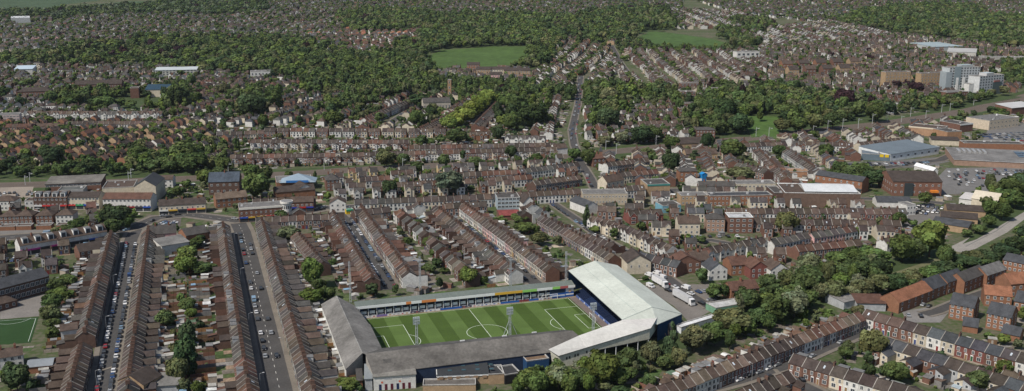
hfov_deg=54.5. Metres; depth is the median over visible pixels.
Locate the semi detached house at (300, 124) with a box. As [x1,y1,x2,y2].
[296,116,305,125]
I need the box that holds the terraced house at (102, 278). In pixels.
[91,274,108,289]
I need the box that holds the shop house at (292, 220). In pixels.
[288,213,296,227]
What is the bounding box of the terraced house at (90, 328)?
[56,324,97,342]
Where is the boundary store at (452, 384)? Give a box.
[423,378,475,390]
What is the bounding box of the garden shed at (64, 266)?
[60,264,68,269]
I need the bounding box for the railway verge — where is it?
[0,91,1023,190]
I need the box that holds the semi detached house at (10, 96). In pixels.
[7,92,15,101]
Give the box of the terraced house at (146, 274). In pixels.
[134,268,151,279]
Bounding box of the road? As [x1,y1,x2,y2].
[0,45,980,390]
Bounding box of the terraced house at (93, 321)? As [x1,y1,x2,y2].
[78,318,98,335]
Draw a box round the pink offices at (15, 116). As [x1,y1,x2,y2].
[0,112,21,120]
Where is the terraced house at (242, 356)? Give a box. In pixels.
[233,353,254,364]
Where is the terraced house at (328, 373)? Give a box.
[297,361,337,387]
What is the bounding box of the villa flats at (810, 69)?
[802,64,815,75]
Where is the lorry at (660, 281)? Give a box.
[652,274,668,287]
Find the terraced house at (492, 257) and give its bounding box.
[474,253,501,267]
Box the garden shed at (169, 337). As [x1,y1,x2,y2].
[164,334,173,339]
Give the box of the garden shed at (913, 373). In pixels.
[909,369,917,377]
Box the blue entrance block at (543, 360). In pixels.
[523,354,548,371]
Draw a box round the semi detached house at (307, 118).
[304,115,311,122]
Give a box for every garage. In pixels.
[0,223,17,230]
[16,223,34,229]
[36,222,54,229]
[56,222,67,226]
[962,316,979,333]
[1001,323,1023,341]
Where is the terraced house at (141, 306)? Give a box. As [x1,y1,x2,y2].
[129,300,147,312]
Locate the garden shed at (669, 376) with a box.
[662,374,673,379]
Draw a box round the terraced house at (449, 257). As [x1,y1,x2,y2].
[445,251,459,267]
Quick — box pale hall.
[153,234,189,255]
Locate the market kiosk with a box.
[345,207,352,214]
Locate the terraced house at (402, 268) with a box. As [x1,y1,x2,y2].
[397,265,430,281]
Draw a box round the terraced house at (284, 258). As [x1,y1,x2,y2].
[265,250,297,263]
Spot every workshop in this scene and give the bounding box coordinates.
[178,225,208,239]
[933,216,974,232]
[940,210,977,223]
[944,203,985,217]
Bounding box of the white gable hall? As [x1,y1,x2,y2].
[293,181,315,194]
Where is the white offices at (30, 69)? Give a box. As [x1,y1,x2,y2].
[14,65,36,74]
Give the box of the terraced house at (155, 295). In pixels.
[131,286,161,301]
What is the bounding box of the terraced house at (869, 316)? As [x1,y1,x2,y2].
[862,309,878,330]
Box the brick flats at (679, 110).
[677,107,686,115]
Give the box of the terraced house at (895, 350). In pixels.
[879,340,907,364]
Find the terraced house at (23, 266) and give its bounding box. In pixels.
[18,260,32,272]
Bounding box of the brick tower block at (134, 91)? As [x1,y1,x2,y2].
[130,86,139,97]
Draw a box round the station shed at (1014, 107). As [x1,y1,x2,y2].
[995,101,1023,113]
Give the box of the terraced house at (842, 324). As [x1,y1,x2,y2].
[812,316,848,339]
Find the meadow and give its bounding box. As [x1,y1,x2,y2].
[0,0,780,137]
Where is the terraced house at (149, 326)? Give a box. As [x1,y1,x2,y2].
[127,315,164,331]
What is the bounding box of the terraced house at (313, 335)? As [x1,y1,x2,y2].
[286,325,320,347]
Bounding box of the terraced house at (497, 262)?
[483,256,507,275]
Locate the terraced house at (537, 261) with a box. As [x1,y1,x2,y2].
[533,254,565,273]
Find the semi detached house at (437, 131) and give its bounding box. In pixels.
[434,127,440,135]
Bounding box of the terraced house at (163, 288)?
[133,273,165,292]
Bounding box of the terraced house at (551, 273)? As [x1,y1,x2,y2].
[542,260,565,281]
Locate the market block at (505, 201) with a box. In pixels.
[494,192,519,209]
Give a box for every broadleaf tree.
[0,85,10,96]
[0,159,11,173]
[0,361,30,390]
[13,165,27,175]
[14,97,26,105]
[18,78,36,85]
[37,144,46,151]
[38,145,63,163]
[38,303,60,319]
[40,293,63,307]
[42,317,61,326]
[44,91,57,100]
[46,278,65,288]
[46,286,74,298]
[51,163,67,172]
[57,224,75,229]
[57,273,77,284]
[63,93,83,104]
[67,218,85,227]
[73,167,84,174]
[76,158,96,174]
[84,214,89,224]
[91,95,114,106]
[94,211,104,222]
[98,203,132,220]
[104,218,125,232]
[112,162,123,172]
[122,213,134,227]
[127,144,148,152]
[128,151,139,159]
[143,159,161,169]
[147,127,160,133]
[153,309,174,325]
[160,160,177,172]
[164,358,189,377]
[167,85,189,102]
[167,140,199,153]
[167,186,186,195]
[170,155,182,170]
[173,253,199,275]
[176,152,206,172]
[176,245,197,255]
[176,378,189,389]
[177,297,196,309]
[184,308,196,317]
[188,92,201,101]
[189,237,204,246]
[190,380,202,390]
[191,260,217,273]
[193,132,205,139]
[195,169,212,182]
[211,166,225,171]
[215,83,230,92]
[215,157,231,168]
[237,94,267,111]
[240,163,259,175]
[241,172,269,197]
[257,114,268,125]
[257,166,272,179]
[264,88,281,104]
[276,225,300,239]
[298,287,324,301]
[300,256,323,283]
[310,277,326,288]
[322,285,336,299]
[323,111,345,121]
[335,377,358,390]
[374,149,396,166]
[382,180,397,193]
[385,167,397,174]
[396,153,410,165]
[407,109,425,122]
[409,93,428,101]
[410,161,424,171]
[415,135,426,142]
[421,263,435,271]
[422,236,429,245]
[425,106,436,112]
[435,170,463,194]
[437,154,449,164]
[439,115,456,127]
[445,127,467,142]
[446,110,463,115]
[452,113,465,126]
[455,105,472,110]
[458,266,477,282]
[459,108,476,120]
[463,99,479,105]
[468,103,483,115]
[468,156,482,167]
[471,94,486,101]
[475,96,490,108]
[477,89,493,94]
[477,177,484,186]
[483,91,498,106]
[490,124,504,138]
[492,102,501,113]
[502,113,522,127]
[504,104,516,113]
[505,96,526,106]
[505,145,516,156]
[511,213,528,221]
[511,376,525,389]
[512,222,534,232]
[513,154,521,161]
[514,103,548,127]
[516,367,540,386]
[522,370,547,390]
[529,232,547,244]
[531,153,542,158]
[545,364,572,386]
[547,365,566,389]
[551,357,565,365]
[561,374,577,390]
[563,86,577,96]
[568,148,580,160]
[570,360,579,368]
[572,367,595,388]
[576,356,587,367]
[580,148,595,165]
[583,372,595,390]
[584,348,619,383]
[586,111,598,123]
[595,108,620,127]
[597,135,613,145]
[599,87,618,98]
[606,367,633,385]
[613,131,629,143]
[615,346,639,367]
[621,367,637,379]
[629,125,653,143]
[630,359,641,372]
[640,148,654,154]
[640,340,660,364]
[643,372,656,384]
[649,126,663,141]
[656,353,674,367]
[661,151,680,169]
[662,134,679,149]
[671,347,687,368]
[679,324,712,352]
[693,96,704,103]
[695,267,708,280]
[699,100,708,108]
[700,132,715,146]
[702,320,727,345]
[705,283,720,298]
[706,118,727,132]
[707,97,737,114]
[708,112,723,119]
[711,307,750,328]
[719,141,747,155]
[719,284,729,296]
[721,138,739,144]
[724,112,734,122]
[724,166,754,177]
[725,329,735,349]
[727,90,744,100]
[727,113,749,133]
[728,322,741,335]
[733,286,760,310]
[735,106,748,116]
[735,294,745,307]
[741,320,756,335]
[745,94,766,111]
[747,307,766,327]
[756,292,773,304]
[758,273,780,287]
[759,283,782,294]
[760,294,791,319]
[760,311,776,331]
[766,95,779,102]
[772,145,785,154]
[773,118,791,131]
[774,103,793,113]
[774,284,794,297]
[775,211,800,228]
[776,268,792,284]
[782,290,808,318]
[790,114,807,130]
[790,266,824,289]
[793,279,806,289]
[795,255,819,266]
[801,288,818,302]
[802,264,818,270]
[804,252,814,256]
[805,113,824,129]
[811,282,832,301]
[818,143,833,154]
[820,260,843,273]
[821,109,832,115]
[821,260,835,280]
[823,111,844,129]
[824,251,848,261]
[825,279,848,296]
[827,168,841,172]
[831,161,847,170]
[831,272,849,284]
[834,88,855,102]
[835,262,848,274]
[838,346,853,358]
[841,164,860,173]
[841,246,861,258]
[841,339,855,349]
[843,256,876,275]
[846,284,861,293]
[847,262,859,280]
[849,273,863,284]
[850,277,874,293]
[850,304,864,313]
[852,162,872,173]
[858,328,889,352]
[859,244,891,259]
[861,168,883,187]
[862,363,875,374]
[864,103,886,121]
[865,253,877,260]
[866,265,880,275]
[867,274,889,293]
[870,257,893,273]
[872,165,885,170]
[881,360,909,380]
[886,272,908,290]
[887,233,917,261]
[892,211,908,223]
[902,268,922,280]
[908,82,923,90]
[910,237,928,261]
[911,218,949,257]
[918,191,932,204]
[919,265,941,277]
[930,260,962,272]
[936,244,955,260]
[951,254,981,265]
[961,249,983,258]
[964,370,989,388]
[971,224,987,232]
[980,249,1002,260]
[981,214,996,227]
[981,257,998,264]
[982,199,998,214]
[984,173,996,188]
[984,365,998,372]
[991,180,998,188]
[992,242,1020,257]
[994,188,1015,196]
[994,202,1013,219]
[995,359,1014,372]
[998,175,1023,193]
[1004,192,1023,208]
[1004,236,1023,250]
[1011,174,1023,181]
[1016,225,1023,236]
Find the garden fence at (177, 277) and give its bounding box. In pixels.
[168,275,186,279]
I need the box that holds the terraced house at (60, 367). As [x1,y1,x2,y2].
[54,356,89,376]
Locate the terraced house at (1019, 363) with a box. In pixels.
[1014,351,1023,374]
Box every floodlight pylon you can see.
[348,261,351,302]
[413,316,419,343]
[419,257,420,289]
[504,307,516,334]
[510,259,511,284]
[565,251,566,280]
[590,302,596,330]
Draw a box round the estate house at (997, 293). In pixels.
[981,284,1012,305]
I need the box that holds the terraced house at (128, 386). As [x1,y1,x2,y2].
[118,379,139,390]
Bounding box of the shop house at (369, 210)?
[362,207,373,214]
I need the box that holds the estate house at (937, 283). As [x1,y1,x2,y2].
[914,274,947,299]
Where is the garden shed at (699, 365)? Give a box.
[692,362,705,367]
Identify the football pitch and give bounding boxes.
[366,298,601,347]
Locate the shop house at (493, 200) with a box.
[490,192,497,206]
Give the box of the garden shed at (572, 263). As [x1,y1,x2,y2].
[569,260,575,265]
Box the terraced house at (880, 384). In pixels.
[872,377,891,390]
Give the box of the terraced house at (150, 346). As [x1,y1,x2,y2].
[123,335,162,353]
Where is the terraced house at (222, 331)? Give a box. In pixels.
[207,317,247,340]
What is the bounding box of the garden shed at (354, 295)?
[351,292,359,299]
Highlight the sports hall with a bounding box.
[145,84,170,96]
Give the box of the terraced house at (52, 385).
[48,373,85,390]
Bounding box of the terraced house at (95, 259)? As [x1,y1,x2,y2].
[81,251,114,266]
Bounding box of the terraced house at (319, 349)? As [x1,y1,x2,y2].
[290,339,327,362]
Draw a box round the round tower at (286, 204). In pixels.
[280,199,292,211]
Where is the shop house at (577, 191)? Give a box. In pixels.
[572,186,580,196]
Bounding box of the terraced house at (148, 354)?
[122,342,160,363]
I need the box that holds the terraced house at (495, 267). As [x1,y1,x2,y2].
[489,260,506,274]
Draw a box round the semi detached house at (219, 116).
[215,113,223,122]
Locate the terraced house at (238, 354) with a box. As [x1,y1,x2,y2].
[233,349,253,360]
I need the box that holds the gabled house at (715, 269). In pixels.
[701,257,726,280]
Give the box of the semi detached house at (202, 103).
[198,99,206,107]
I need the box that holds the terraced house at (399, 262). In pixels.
[394,257,419,277]
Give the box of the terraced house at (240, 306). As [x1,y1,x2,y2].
[226,302,244,311]
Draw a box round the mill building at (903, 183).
[878,170,942,195]
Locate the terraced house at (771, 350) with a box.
[744,344,777,366]
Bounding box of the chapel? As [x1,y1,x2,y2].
[519,192,532,205]
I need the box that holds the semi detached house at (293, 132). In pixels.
[290,127,295,136]
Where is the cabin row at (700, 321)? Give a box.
[676,314,713,333]
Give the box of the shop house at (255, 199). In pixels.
[252,196,259,201]
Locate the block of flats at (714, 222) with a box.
[704,213,725,231]
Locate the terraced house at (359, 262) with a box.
[348,258,370,271]
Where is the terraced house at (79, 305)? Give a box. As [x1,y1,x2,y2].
[74,296,103,312]
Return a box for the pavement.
[0,45,994,390]
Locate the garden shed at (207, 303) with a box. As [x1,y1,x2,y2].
[203,301,210,306]
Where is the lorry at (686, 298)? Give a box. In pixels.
[672,288,694,305]
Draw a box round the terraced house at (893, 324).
[886,312,902,338]
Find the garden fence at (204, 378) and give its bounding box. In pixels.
[190,376,207,381]
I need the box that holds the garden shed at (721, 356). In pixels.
[716,354,725,359]
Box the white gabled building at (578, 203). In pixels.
[569,195,596,213]
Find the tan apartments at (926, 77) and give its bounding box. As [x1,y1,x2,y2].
[915,72,939,84]
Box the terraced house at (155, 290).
[132,281,166,299]
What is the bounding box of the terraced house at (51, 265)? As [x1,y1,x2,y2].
[43,256,58,274]
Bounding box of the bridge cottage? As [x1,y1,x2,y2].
[551,143,567,153]
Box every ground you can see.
[0,0,1023,390]
[0,4,1023,390]
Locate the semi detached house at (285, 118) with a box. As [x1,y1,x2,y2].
[281,115,288,122]
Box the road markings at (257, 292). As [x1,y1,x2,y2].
[118,209,318,379]
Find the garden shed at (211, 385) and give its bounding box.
[208,383,215,387]
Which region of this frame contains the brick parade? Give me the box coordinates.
[33,191,69,209]
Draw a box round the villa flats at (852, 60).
[846,57,860,67]
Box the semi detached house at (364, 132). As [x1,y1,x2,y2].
[361,128,368,136]
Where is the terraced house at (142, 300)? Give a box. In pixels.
[130,294,165,308]
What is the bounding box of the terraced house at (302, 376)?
[298,365,335,390]
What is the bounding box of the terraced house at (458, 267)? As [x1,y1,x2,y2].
[454,262,479,280]
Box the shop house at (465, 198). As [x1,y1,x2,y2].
[461,195,468,201]
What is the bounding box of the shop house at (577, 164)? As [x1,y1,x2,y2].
[572,160,580,172]
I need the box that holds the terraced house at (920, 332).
[912,324,930,346]
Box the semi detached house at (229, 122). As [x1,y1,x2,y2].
[226,117,235,126]
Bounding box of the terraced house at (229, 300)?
[226,296,243,305]
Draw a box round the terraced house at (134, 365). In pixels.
[119,358,153,373]
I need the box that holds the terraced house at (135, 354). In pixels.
[121,346,156,362]
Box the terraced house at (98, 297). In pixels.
[74,293,104,310]
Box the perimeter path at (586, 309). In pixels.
[365,295,607,326]
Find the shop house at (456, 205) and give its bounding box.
[452,200,460,215]
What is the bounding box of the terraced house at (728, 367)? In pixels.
[714,358,734,384]
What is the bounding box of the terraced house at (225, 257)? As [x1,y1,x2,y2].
[220,254,235,262]
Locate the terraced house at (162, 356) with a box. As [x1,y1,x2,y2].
[123,339,164,361]
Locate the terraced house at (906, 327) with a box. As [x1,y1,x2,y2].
[899,316,925,342]
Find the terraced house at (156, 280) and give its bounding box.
[134,271,168,288]
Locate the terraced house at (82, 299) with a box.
[73,290,105,306]
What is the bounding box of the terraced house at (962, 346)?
[954,332,973,359]
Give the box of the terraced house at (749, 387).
[739,384,756,390]
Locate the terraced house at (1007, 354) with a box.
[999,347,1019,370]
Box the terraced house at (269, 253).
[264,247,292,266]
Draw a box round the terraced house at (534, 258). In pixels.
[530,252,554,271]
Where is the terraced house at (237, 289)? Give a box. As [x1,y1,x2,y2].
[224,285,241,293]
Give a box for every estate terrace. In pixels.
[939,268,959,294]
[953,264,983,293]
[978,261,1006,285]
[1003,252,1023,271]
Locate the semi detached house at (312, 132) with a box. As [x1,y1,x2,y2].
[309,127,316,136]
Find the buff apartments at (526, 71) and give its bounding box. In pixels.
[520,68,529,76]
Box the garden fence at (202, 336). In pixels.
[196,334,207,338]
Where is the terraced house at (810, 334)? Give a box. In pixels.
[792,329,817,351]
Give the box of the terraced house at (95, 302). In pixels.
[84,298,103,314]
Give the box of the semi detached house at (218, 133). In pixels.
[216,131,222,136]
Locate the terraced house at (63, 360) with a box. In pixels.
[50,348,91,372]
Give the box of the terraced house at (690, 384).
[679,374,696,390]
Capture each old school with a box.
[17,87,52,95]
[74,80,123,87]
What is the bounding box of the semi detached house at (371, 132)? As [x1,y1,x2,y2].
[369,128,374,136]
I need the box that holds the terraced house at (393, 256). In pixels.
[389,250,397,269]
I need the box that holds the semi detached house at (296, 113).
[293,109,300,118]
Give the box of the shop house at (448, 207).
[442,201,453,215]
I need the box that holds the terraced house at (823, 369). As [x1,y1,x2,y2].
[815,360,832,386]
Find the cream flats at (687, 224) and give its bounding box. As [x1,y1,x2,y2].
[675,213,699,234]
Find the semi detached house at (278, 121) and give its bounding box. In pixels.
[273,115,282,125]
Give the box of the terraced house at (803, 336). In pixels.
[798,332,811,353]
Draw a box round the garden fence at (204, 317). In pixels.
[189,315,211,319]
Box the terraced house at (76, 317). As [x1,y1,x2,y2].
[64,308,101,323]
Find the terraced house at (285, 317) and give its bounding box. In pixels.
[282,311,324,326]
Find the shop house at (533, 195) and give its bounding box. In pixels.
[528,189,536,200]
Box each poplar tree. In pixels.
[172,333,197,375]
[177,319,196,341]
[532,364,544,370]
[582,204,589,225]
[794,285,807,298]
[795,306,808,319]
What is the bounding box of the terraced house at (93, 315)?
[70,311,100,327]
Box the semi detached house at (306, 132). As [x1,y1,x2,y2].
[303,126,309,136]
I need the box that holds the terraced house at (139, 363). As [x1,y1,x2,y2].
[120,354,165,373]
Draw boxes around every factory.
[11,15,29,22]
[911,42,962,50]
[947,48,976,56]
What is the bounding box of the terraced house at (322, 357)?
[292,346,327,369]
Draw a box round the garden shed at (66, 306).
[62,305,70,308]
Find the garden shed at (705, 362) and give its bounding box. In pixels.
[700,360,710,367]
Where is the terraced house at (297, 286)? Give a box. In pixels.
[273,278,304,292]
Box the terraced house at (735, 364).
[706,357,742,381]
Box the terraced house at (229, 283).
[224,280,240,288]
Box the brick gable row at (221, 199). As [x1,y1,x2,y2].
[213,188,247,207]
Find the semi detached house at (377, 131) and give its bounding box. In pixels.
[374,128,381,136]
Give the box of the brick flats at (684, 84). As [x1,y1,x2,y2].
[679,82,702,87]
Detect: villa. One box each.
[0,207,20,224]
[16,206,38,223]
[35,206,57,223]
[55,205,77,223]
[597,171,623,188]
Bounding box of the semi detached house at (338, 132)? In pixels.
[335,128,342,136]
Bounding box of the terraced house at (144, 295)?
[131,289,167,303]
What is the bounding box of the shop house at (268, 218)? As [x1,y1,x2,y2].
[263,214,271,221]
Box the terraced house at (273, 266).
[268,261,300,281]
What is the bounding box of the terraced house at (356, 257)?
[352,253,366,261]
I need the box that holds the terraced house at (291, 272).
[269,267,301,280]
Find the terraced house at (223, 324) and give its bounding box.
[217,314,247,327]
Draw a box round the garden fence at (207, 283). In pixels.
[189,282,208,285]
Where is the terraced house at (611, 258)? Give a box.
[604,249,620,266]
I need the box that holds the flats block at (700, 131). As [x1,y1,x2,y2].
[694,127,714,137]
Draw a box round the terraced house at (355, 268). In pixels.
[349,261,371,271]
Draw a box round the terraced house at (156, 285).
[133,275,161,291]
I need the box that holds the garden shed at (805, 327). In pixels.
[800,323,809,329]
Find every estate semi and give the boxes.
[0,140,10,146]
[6,151,16,160]
[9,138,20,143]
[10,147,16,153]
[14,127,22,134]
[14,135,22,139]
[14,145,24,152]
[20,137,29,142]
[21,130,30,137]
[24,142,35,148]
[27,147,37,156]
[30,134,39,140]
[33,138,44,146]
[34,156,43,165]
[39,116,46,122]
[47,125,56,131]
[50,129,58,136]
[50,134,61,143]
[57,118,66,123]
[57,140,68,147]
[65,146,74,153]
[66,134,73,140]
[68,138,77,146]
[71,153,79,160]
[72,146,82,153]
[76,136,86,144]
[78,149,89,160]
[80,130,90,135]
[81,143,90,150]
[85,149,93,156]
[88,139,99,148]
[90,147,98,155]
[91,113,99,120]
[92,126,100,132]
[93,132,102,138]
[97,138,107,146]
[98,153,109,161]
[99,126,108,132]
[99,145,109,152]
[101,131,111,135]
[106,123,117,129]
[106,149,117,161]
[108,134,120,143]
[114,115,123,120]
[117,140,127,146]
[117,154,127,164]
[118,147,126,155]
[127,130,135,138]
[135,128,143,138]
[136,122,146,127]
[145,140,150,148]
[147,131,156,139]
[151,139,160,146]
[160,135,169,143]
[167,134,175,141]
[168,127,175,132]
[170,118,179,126]
[177,130,184,138]
[178,118,185,125]
[180,123,188,128]
[183,114,191,123]
[186,130,194,136]
[193,126,201,132]
[199,118,207,124]
[199,124,208,133]
[205,131,214,136]
[221,132,231,141]
[228,142,233,150]
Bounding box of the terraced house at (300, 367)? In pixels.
[296,357,334,383]
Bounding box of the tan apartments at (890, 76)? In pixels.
[880,70,910,86]
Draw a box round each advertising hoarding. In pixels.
[387,312,409,315]
[424,309,439,311]
[440,306,461,309]
[472,302,500,306]
[501,300,518,303]
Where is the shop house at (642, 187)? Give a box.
[638,185,645,196]
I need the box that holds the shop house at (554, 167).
[550,163,558,175]
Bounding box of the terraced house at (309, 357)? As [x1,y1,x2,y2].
[293,350,314,376]
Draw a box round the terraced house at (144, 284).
[133,278,150,288]
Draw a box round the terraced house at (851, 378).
[843,367,864,390]
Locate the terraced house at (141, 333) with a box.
[125,325,163,346]
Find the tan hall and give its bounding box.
[786,168,807,177]
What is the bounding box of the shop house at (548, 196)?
[542,189,551,202]
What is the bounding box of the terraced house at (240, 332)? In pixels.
[230,330,250,341]
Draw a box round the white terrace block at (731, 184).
[697,179,735,191]
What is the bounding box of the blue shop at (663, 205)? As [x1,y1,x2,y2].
[655,200,680,212]
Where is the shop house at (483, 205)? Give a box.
[477,199,487,212]
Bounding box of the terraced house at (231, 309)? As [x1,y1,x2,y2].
[227,304,245,314]
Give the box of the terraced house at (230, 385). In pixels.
[217,373,258,390]
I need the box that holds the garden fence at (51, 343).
[46,341,56,345]
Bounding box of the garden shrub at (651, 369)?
[647,365,655,372]
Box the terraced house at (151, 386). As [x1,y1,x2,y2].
[117,378,155,390]
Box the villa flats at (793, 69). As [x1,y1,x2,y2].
[785,64,798,75]
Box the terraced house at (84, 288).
[80,281,107,297]
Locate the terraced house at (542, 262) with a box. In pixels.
[536,256,560,276]
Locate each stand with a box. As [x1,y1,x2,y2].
[321,296,380,376]
[354,280,574,315]
[365,330,578,387]
[548,318,657,365]
[568,261,681,340]
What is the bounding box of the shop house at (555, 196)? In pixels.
[550,188,558,202]
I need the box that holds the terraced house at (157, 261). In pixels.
[137,253,170,269]
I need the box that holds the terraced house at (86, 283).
[77,272,109,290]
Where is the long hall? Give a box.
[682,148,717,158]
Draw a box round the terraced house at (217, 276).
[206,265,238,283]
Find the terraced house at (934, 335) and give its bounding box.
[926,327,953,350]
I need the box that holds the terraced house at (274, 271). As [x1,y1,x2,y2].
[269,265,303,284]
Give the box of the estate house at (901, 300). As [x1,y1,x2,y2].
[880,281,932,313]
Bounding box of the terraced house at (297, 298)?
[276,288,312,310]
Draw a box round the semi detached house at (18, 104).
[12,101,21,107]
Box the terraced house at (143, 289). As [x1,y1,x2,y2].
[132,283,149,294]
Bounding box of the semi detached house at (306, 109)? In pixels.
[301,106,308,115]
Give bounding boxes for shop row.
[14,223,106,254]
[73,238,116,260]
[158,195,206,214]
[291,196,313,211]
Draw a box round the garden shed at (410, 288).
[406,284,417,291]
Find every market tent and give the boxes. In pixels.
[914,163,923,169]
[922,165,930,170]
[928,166,938,173]
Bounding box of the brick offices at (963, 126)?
[940,119,972,131]
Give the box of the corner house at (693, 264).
[669,250,700,273]
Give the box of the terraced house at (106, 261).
[96,258,112,272]
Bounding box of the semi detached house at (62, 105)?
[58,103,65,108]
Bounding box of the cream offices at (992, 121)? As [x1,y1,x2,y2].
[966,114,1018,129]
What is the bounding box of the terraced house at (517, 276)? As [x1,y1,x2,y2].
[506,267,523,284]
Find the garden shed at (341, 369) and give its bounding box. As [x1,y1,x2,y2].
[338,366,343,373]
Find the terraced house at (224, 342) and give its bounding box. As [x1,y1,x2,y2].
[213,327,249,349]
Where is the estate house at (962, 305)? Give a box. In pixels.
[948,292,979,320]
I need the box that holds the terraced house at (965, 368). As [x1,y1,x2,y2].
[951,362,977,390]
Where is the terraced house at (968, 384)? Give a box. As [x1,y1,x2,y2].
[962,366,995,390]
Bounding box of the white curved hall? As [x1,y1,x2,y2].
[155,66,197,75]
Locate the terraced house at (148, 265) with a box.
[136,259,167,272]
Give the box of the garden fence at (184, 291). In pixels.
[167,290,186,293]
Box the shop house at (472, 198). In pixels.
[468,192,476,200]
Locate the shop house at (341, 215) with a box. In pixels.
[336,213,344,221]
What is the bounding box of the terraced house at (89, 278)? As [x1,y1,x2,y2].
[79,270,109,285]
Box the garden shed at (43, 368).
[38,367,48,373]
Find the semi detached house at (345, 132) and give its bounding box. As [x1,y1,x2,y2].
[342,128,347,136]
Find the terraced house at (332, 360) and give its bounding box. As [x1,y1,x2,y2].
[291,342,336,365]
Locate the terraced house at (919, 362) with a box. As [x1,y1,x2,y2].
[906,349,934,373]
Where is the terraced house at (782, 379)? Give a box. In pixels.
[775,373,789,387]
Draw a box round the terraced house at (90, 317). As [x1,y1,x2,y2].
[79,314,99,332]
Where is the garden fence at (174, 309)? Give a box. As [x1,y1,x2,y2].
[166,307,181,310]
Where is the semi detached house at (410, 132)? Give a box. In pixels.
[408,128,413,137]
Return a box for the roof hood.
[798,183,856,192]
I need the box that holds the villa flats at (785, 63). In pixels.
[779,59,792,69]
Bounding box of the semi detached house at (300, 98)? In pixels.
[297,94,303,102]
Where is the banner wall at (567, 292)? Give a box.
[550,287,573,296]
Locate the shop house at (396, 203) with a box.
[392,196,400,210]
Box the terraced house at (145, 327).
[126,322,169,334]
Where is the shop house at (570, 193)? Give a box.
[564,188,573,201]
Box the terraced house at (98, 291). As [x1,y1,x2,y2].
[79,287,105,304]
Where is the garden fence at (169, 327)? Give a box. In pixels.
[166,326,176,329]
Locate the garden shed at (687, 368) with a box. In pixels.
[682,365,691,371]
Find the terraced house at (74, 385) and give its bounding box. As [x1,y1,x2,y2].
[47,381,83,390]
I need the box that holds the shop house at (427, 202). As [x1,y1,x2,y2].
[423,194,431,209]
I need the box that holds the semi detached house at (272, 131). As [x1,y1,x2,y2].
[269,126,276,136]
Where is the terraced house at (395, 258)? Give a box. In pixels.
[390,252,405,272]
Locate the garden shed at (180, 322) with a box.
[176,320,183,325]
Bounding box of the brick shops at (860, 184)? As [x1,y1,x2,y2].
[815,170,868,193]
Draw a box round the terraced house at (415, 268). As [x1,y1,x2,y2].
[395,263,419,278]
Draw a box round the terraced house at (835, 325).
[828,320,841,341]
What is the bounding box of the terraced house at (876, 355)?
[872,336,894,364]
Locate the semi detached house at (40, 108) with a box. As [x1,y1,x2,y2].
[37,106,45,110]
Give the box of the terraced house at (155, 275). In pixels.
[135,266,162,281]
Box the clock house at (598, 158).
[589,152,604,166]
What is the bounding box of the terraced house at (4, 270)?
[0,263,8,277]
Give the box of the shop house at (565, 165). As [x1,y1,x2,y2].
[561,162,568,174]
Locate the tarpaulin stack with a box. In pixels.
[699,172,706,180]
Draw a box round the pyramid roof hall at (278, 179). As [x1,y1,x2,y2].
[275,174,312,185]
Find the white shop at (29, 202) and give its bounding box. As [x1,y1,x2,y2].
[24,197,33,209]
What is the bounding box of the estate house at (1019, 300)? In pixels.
[1014,290,1023,310]
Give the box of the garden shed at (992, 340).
[988,336,997,344]
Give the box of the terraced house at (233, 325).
[229,321,248,331]
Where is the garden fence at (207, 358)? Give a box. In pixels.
[195,355,214,360]
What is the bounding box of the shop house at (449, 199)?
[445,194,453,202]
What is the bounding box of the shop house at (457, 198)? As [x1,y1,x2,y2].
[453,193,460,202]
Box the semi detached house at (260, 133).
[258,130,264,138]
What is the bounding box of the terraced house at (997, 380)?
[985,372,1009,390]
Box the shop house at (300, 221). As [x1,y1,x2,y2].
[296,212,304,228]
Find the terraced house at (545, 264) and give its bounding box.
[539,262,567,278]
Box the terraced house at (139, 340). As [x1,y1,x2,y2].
[124,336,166,348]
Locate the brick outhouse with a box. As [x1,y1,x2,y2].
[355,368,362,387]
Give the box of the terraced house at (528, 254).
[524,248,548,266]
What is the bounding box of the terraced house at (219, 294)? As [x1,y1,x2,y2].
[209,283,241,303]
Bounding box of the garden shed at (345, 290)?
[343,288,350,292]
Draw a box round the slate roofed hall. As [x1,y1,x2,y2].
[208,169,241,194]
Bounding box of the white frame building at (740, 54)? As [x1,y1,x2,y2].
[733,51,759,57]
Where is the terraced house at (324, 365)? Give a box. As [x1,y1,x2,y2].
[294,353,335,380]
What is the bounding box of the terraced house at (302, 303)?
[277,294,317,314]
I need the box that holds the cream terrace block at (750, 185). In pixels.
[732,179,775,190]
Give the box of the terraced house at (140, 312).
[128,306,152,318]
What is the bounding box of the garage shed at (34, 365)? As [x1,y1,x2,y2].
[27,357,55,373]
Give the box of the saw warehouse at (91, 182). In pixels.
[44,174,105,190]
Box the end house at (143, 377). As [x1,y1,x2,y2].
[117,365,161,388]
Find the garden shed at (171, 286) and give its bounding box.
[167,284,175,288]
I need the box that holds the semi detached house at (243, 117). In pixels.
[239,114,247,122]
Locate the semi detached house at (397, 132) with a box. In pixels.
[395,127,401,137]
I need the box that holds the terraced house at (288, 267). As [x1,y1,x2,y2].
[267,258,298,277]
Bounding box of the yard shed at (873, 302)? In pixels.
[851,293,886,310]
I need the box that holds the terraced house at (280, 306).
[278,296,312,317]
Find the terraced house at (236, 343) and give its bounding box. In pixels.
[231,337,251,348]
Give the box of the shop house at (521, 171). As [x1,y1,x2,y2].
[517,166,526,174]
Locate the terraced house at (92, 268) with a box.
[86,260,112,275]
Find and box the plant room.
[488,364,504,384]
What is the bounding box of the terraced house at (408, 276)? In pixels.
[400,267,427,287]
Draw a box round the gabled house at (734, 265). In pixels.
[722,252,746,275]
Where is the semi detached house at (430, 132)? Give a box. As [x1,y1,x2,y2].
[427,126,433,137]
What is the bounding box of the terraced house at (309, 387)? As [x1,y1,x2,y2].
[303,379,339,390]
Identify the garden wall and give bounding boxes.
[43,348,58,352]
[166,299,178,302]
[167,279,186,283]
[167,287,186,291]
[189,285,208,288]
[190,372,216,377]
[196,295,209,298]
[196,359,215,364]
[203,351,214,356]

